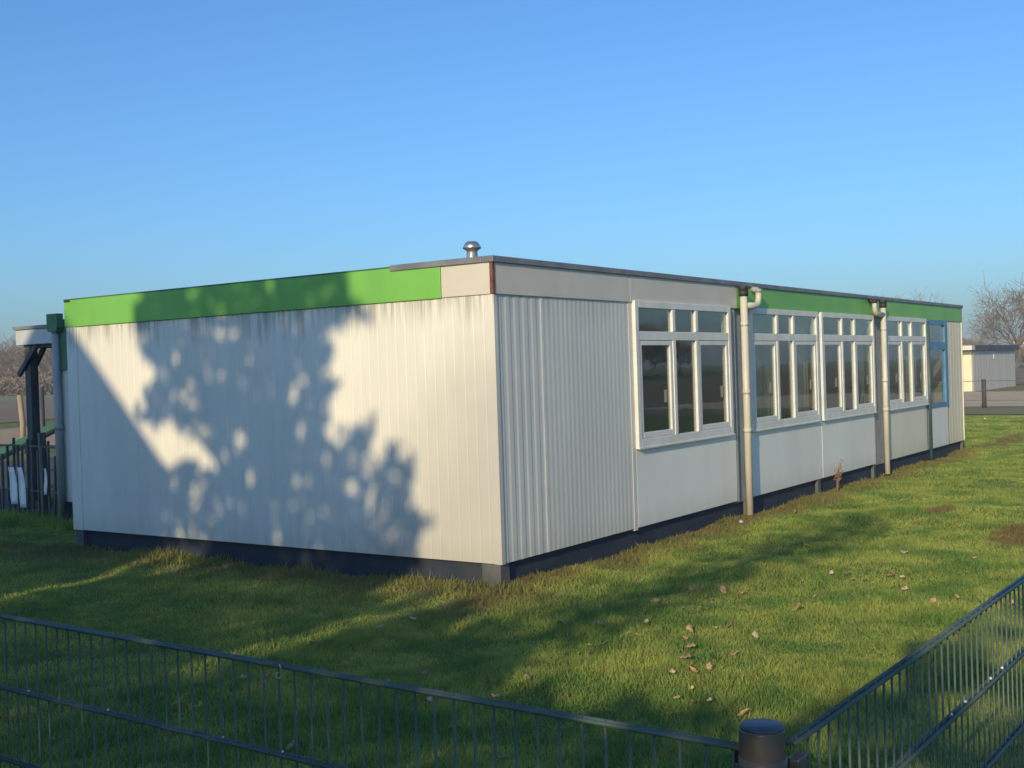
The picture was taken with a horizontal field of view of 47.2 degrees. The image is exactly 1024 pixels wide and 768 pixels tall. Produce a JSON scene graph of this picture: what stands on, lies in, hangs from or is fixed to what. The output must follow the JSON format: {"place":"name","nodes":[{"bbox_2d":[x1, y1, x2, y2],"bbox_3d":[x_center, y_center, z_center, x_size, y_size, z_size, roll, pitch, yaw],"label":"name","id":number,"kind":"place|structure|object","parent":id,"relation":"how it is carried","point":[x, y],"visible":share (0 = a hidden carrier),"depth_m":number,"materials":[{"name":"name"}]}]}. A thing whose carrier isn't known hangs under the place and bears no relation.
{"place":"outdoors","nodes":[
{"label":"outdoors","id":0,"kind":"place"},
{"bbox_2d":[0,398,53,422],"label":"ploughed field","id":1,"kind":"structure","parent":0,"point":[9,411],"depth_m":82.72,"materials":[{"name":"brown soil"}]},
{"bbox_2d":[0,394,53,400],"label":"pasture","id":2,"kind":"structure","parent":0,"point":[8,398],"depth_m":171.14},
{"bbox_2d":[0,370,19,395],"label":"bare shrub","id":3,"kind":"object","parent":2,"relation":"on","point":[12,386],"visible":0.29,"depth_m":208.92,"materials":[{"name":"brown plant"}]},
{"bbox_2d":[0,347,22,371],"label":"bare tree","id":4,"kind":"object","parent":2,"relation":"on","point":[3,351],"visible":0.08,"depth_m":216.28,"materials":[{"name":"brown plant"}]},
{"bbox_2d":[0,350,24,372],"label":"bare tree","id":5,"kind":"object","parent":2,"relation":"on","point":[17,364],"visible":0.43,"depth_m":212.65,"materials":[{"name":"brown plant"}]},
{"bbox_2d":[0,346,24,366],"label":"bare tree","id":6,"kind":"object","parent":2,"relation":"on","point":[8,357],"visible":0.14,"depth_m":216.10,"materials":[{"name":"brown plant"}]},
{"bbox_2d":[0,368,25,395],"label":"bare shrub","id":7,"kind":"object","parent":2,"relation":"on","point":[10,390],"visible":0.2,"depth_m":209.87,"materials":[{"name":"brown plant"}]},
{"bbox_2d":[0,333,50,367],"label":"bare tree","id":8,"kind":"object","parent":2,"relation":"on","point":[21,349],"visible":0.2,"depth_m":216.76,"materials":[{"name":"brown plant"}]},
{"bbox_2d":[0,365,51,395],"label":"bare shrub","id":9,"kind":"object","parent":2,"relation":"on","point":[10,379],"visible":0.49,"depth_m":207.71,"materials":[{"name":"brown plant"}]},
{"bbox_2d":[0,364,52,395],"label":"bare shrub","id":10,"kind":"object","parent":2,"relation":"on","point":[18,378],"visible":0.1,"depth_m":208.95,"materials":[{"name":"brown plant"}]},
{"bbox_2d":[10,348,51,370],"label":"bare tree","id":11,"kind":"object","parent":2,"relation":"on","point":[45,358],"visible":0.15,"depth_m":213.09,"materials":[{"name":"brown plant"}]},
{"bbox_2d":[38,363,52,394],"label":"bare shrub","id":12,"kind":"object","parent":2,"relation":"on","point":[48,378],"visible":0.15,"depth_m":208.16,"materials":[{"name":"brown plant"}]},
{"bbox_2d":[39,367,52,394],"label":"bare shrub","id":13,"kind":"object","parent":2,"relation":"on","point":[48,384],"visible":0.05,"depth_m":210.16,"materials":[{"name":"brown plant"}]},
{"bbox_2d":[0,427,54,444],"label":"sand pit","id":14,"kind":"object","parent":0,"point":[7,435],"depth_m":40.83,"materials":[{"name":"beige sand"}]},
{"bbox_2d":[0,457,57,512],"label":"playground","id":15,"kind":"object","parent":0,"point":[25,476],"depth_m":21.98},
{"bbox_2d":[0,422,54,476],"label":"playground slide","id":16,"kind":"object","parent":15,"relation":"on","point":[48,429],"visible":0.02,"depth_m":22.73,"materials":[{"name":"teal plastic"}]},
{"bbox_2d":[13,324,51,499],"bbox_3d":[-5.425,0.392,18.683,2.914,2.690,3.610,-1,1,35],"label":"canopy","id":17,"kind":"object","parent":15,"relation":"on","point":[32,339],"visible":0.35,"depth_m":17.99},
{"bbox_2d":[39,387,44,427],"bbox_3d":[-11.032,0.987,27.510,0.129,1.850,0.129,-2,1,12],"label":"dark post","id":18,"kind":"object","parent":15,"relation":"on","point":[42,406],"visible":0.46,"depth_m":27.45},
{"bbox_2d":[51,488,53,503],"bbox_3d":[-6.909,1.670,17.449,0.253,0.260,0.260,-1,1,35],"label":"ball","id":19,"kind":"object","parent":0,"point":[52,496],"visible":0.12,"depth_m":17.38,"materials":[{"name":"plastic"}]},
{"bbox_2d":[0,384,1023,767],"bbox_3d":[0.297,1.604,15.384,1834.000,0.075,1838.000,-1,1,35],"label":"lawn","id":20,"kind":"structure","parent":0,"point":[92,610],"depth_m":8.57,"materials":[{"name":"plant"}]},
{"bbox_2d":[17,395,25,453],"bbox_3d":[-12.886,1.107,30.807,0.182,1.657,0.147,-2,1,-33],"label":"wooden stake","id":21,"kind":"object","parent":20,"relation":"on","point":[21,416],"visible":0.59,"depth_m":30.76,"materials":[{"name":"brown wood"}]},
{"bbox_2d":[0,432,56,519],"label":"paling fence","id":22,"kind":"object","parent":20,"relation":"on","point":[43,462],"visible":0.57,"depth_m":15.77,"materials":[{"name":"black metal"}]},
{"bbox_2d":[8,467,17,503],"bbox_3d":[-6.798,1.384,15.966,0.240,0.500,0.035,-1,1,35],"label":"plastic sheet","id":23,"kind":"object","parent":22,"relation":"hanging from","point":[13,488],"visible":1,"depth_m":15.96,"materials":[{"name":"white plastic"}]},
{"bbox_2d":[17,467,26,507],"bbox_3d":[-6.633,1.400,15.853,0.220,0.540,0.035,-1,1,35],"label":"plastic sheet","id":24,"kind":"object","parent":22,"relation":"hanging from","point":[22,491],"visible":1,"depth_m":15.85,"materials":[{"name":"white plastic"}]},
{"bbox_2d":[44,468,47,494],"bbox_3d":[-6.189,1.294,15.542,0.071,0.350,0.035,-1,1,35],"label":"plastic sheet","id":25,"kind":"object","parent":22,"relation":"attached to","point":[45,483],"visible":1,"depth_m":15.54,"materials":[{"name":"white plastic"}]},
{"bbox_2d":[239,674,246,679],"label":"fallen leaf","id":26,"kind":"object","parent":20,"relation":"on","point":[242,676],"visible":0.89,"depth_m":6.76,"materials":[{"name":"plant"}]},
{"bbox_2d":[284,740,294,749],"bbox_3d":[-1.059,1.722,5.611,0.056,0.053,0.041,-1,1,39],"label":"fallen leaf","id":27,"kind":"object","parent":20,"relation":"on","point":[289,745],"visible":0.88,"depth_m":5.62,"materials":[{"name":"plant"}]},
{"bbox_2d":[0,613,738,767],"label":"fence","id":28,"kind":"object","parent":20,"relation":"on","point":[706,742],"visible":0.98,"depth_m":2.66,"materials":[{"name":"grey metal"}]},
{"bbox_2d":[276,664,282,678],"bbox_3d":[-0.514,0.635,2.588,0.021,0.033,0.009,-1,1,35],"label":"string","id":29,"kind":"object","parent":28,"relation":"attached to","point":[278,672],"visible":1,"depth_m":2.59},
{"bbox_2d":[498,754,508,758],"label":"fallen leaf","id":30,"kind":"object","parent":20,"relation":"on","point":[500,756],"visible":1,"depth_m":5.35,"materials":[{"name":"plant"}]},
{"bbox_2d":[46,241,964,587],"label":"classroom building","id":31,"kind":"structure","parent":20,"relation":"on","point":[490,419],"depth_m":11.27,"materials":[{"name":"painted ribbed metal cladding"},{"name":"white and green paint"},{"name":"glass"}]},
{"bbox_2d":[631,300,734,449],"bbox_3d":[1.821,-0.117,12.383,0.110,1.460,2.255,-1,1,35],"label":"window","id":32,"kind":"structure","parent":31,"relation":"in","point":[671,436],"depth_m":12.14,"materials":[{"name":"white paint"}]},
{"bbox_2d":[753,314,773,416],"bbox_3d":[3.051,0.024,14.429,0.039,1.780,0.951,-1,1,35],"label":"curtain","id":33,"kind":"object","parent":31,"relation":"hanging from","point":[763,366],"visible":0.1,"depth_m":14.54,"materials":[{"name":"fabric"}]},
{"bbox_2d":[748,308,821,431],"bbox_3d":[3.413,-0.196,14.687,0.110,1.460,2.255,-1,1,35],"label":"window","id":34,"kind":"structure","parent":31,"relation":"in","point":[774,421],"depth_m":14.58,"materials":[{"name":"white paint"}]},
{"bbox_2d":[787,316,808,416],"bbox_3d":[3.784,-0.013,15.454,0.039,1.780,0.673,-1,1,35],"label":"curtain","id":35,"kind":"object","parent":31,"relation":"hanging from","point":[802,368],"visible":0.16,"depth_m":15.52,"materials":[{"name":"beige fabric"}]},
{"bbox_2d":[818,312,876,420],"bbox_3d":[4.760,-0.263,16.636,0.110,1.460,2.255,-1,1,35],"label":"window","id":36,"kind":"structure","parent":31,"relation":"in","point":[833,413],"depth_m":16.50,"materials":[{"name":"white paint"}]},
{"bbox_2d":[850,319,864,404],"bbox_3d":[5.134,-0.080,17.407,0.039,1.780,0.523,-1,1,35],"label":"curtain","id":37,"kind":"object","parent":31,"relation":"hanging from","point":[860,361],"visible":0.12,"depth_m":17.52,"materials":[{"name":"grey fabric"}]},
{"bbox_2d":[886,316,928,410],"bbox_3d":[6.366,-0.343,18.959,0.110,1.460,2.255,-1,1,35],"label":"window","id":38,"kind":"structure","parent":31,"relation":"in","point":[896,404],"depth_m":19.11,"materials":[{"name":"white paint"}]},
{"bbox_2d":[902,322,916,401],"bbox_3d":[6.648,-0.155,19.598,0.039,1.780,0.751,-1,1,35],"label":"curtain","id":39,"kind":"object","parent":31,"relation":"hanging from","point":[906,366],"visible":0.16,"depth_m":19.46,"materials":[{"name":"beige fabric"}]},
{"bbox_2d":[928,406,948,447],"bbox_3d":[7.476,0.749,20.541,0.052,0.697,1.130,-1,1,35],"label":"door panel","id":40,"kind":"structure","parent":31,"relation":"in","point":[940,431],"depth_m":20.54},
{"bbox_2d":[679,653,690,658],"bbox_3d":[1.013,1.595,6.861,0.054,0.031,0.057,-2,1,-23],"label":"fallen leaf","id":41,"kind":"object","parent":20,"relation":"on","point":[685,655],"visible":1,"depth_m":6.87,"materials":[{"name":"brown plant"}]},
{"bbox_2d":[686,624,692,631],"bbox_3d":[1.176,1.621,7.763,0.048,0.052,0.037,-2,1,15],"label":"fallen leaf","id":42,"kind":"object","parent":20,"relation":"on","point":[688,627],"visible":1,"depth_m":7.76,"materials":[{"name":"beige plant"}]},
{"bbox_2d":[690,666,698,672],"bbox_3d":[1.029,1.612,6.621,0.051,0.051,0.039,-2,1,5],"label":"fallen leaf","id":43,"kind":"object","parent":20,"relation":"on","point":[693,669],"visible":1,"depth_m":6.61,"materials":[{"name":"beige plant"}]},
{"bbox_2d":[706,661,712,669],"bbox_3d":[1.125,1.611,6.695,0.037,0.047,0.037,-2,1,-40],"label":"fallen leaf","id":44,"kind":"object","parent":20,"relation":"on","point":[709,665],"visible":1,"depth_m":6.70,"materials":[{"name":"beige plant"}]},
{"bbox_2d":[719,585,726,593],"bbox_3d":[1.653,1.607,9.157,0.042,0.073,0.053,-2,1,-43],"label":"fallen leaf","id":45,"kind":"object","parent":20,"relation":"on","point":[722,589],"visible":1,"depth_m":9.16,"materials":[{"name":"brown plant"}]},
{"bbox_2d":[737,708,748,716],"bbox_3d":[1.158,1.648,5.884,0.058,0.054,0.041,-2,1,-10],"label":"fallen leaf","id":46,"kind":"object","parent":20,"relation":"on","point":[743,712],"visible":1,"depth_m":5.87,"materials":[{"name":"beige plant"}]},
{"bbox_2d":[752,631,758,637],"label":"fallen leaf","id":47,"kind":"object","parent":20,"relation":"on","point":[754,634],"visible":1,"depth_m":7.54,"materials":[{"name":"beige plant"}]},
{"bbox_2d":[735,718,807,767],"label":"corner post","id":48,"kind":"object","parent":20,"relation":"on","point":[762,742],"visible":0.98,"depth_m":1.89,"materials":[{"name":"metal"}]},
{"bbox_2d":[833,459,844,490],"bbox_3d":[4.429,1.246,15.865,0.126,0.455,0.252,-1,1,35],"label":"dry weed","id":49,"kind":"object","parent":20,"relation":"on","point":[838,478],"visible":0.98,"depth_m":15.86,"materials":[{"name":"brown plant"}]},
{"bbox_2d":[786,575,1023,767],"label":"fence","id":50,"kind":"object","parent":20,"relation":"on","point":[856,697],"visible":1,"depth_m":2.71,"materials":[{"name":"grey metal"}]},
{"bbox_2d":[929,597,935,602],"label":"fallen leaf","id":51,"kind":"object","parent":20,"relation":"on","point":[932,600],"visible":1,"depth_m":8.40,"materials":[{"name":"beige plant"}]},
{"bbox_2d":[0,0,1023,350],"label":"sky","id":52,"kind":"structure","parent":0,"point":[863,147],"materials":[{"name":"blue"}]},
{"bbox_2d":[962,338,977,345],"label":"barn","id":53,"kind":"structure","parent":0,"point":[965,342],"depth_m":111.73,"materials":[{"name":"grey brick"}]},
{"bbox_2d":[964,391,1023,406],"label":"gravel road","id":54,"kind":"structure","parent":0,"point":[1017,397],"depth_m":47.13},
{"bbox_2d":[964,406,1023,413],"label":"verge","id":55,"kind":"structure","parent":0,"point":[998,410],"depth_m":37.38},
{"bbox_2d":[963,379,1023,407],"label":"field fence","id":56,"kind":"object","parent":55,"relation":"on","point":[984,400],"visible":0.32,"depth_m":39.20,"materials":[{"name":"brown wood"}]},
{"bbox_2d":[986,386,1023,390],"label":"field edge","id":57,"kind":"object","parent":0,"point":[1016,388],"depth_m":59.09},
{"bbox_2d":[962,345,1018,390],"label":"shed","id":58,"kind":"structure","parent":57,"relation":"on","point":[991,364],"depth_m":59.40,"materials":[{"name":"white metal"}]},
{"bbox_2d":[1015,366,1023,383],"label":"ploughed field","id":59,"kind":"structure","parent":0,"point":[1019,371],"depth_m":98.68,"materials":[{"name":"brown soil"}]},
{"bbox_2d":[970,337,1000,344],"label":"bare tree","id":60,"kind":"object","parent":59,"relation":"on","point":[978,342],"visible":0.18,"depth_m":156.76,"materials":[{"name":"brown plant"}]},
{"bbox_2d":[965,273,1023,368],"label":"bare tree","id":61,"kind":"object","parent":59,"relation":"on","point":[1017,302],"visible":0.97,"depth_m":139.06,"materials":[{"name":"brown plant"}]},
{"label":"pasture","id":62,"kind":"structure","parent":0,"visible":0},
{"bbox_2d":[1007,343,1023,365],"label":"bare tree","id":63,"kind":"object","parent":62,"relation":"on","point":[1022,349],"visible":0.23,"depth_m":169.28,"materials":[{"name":"brown plant"}]}
]}

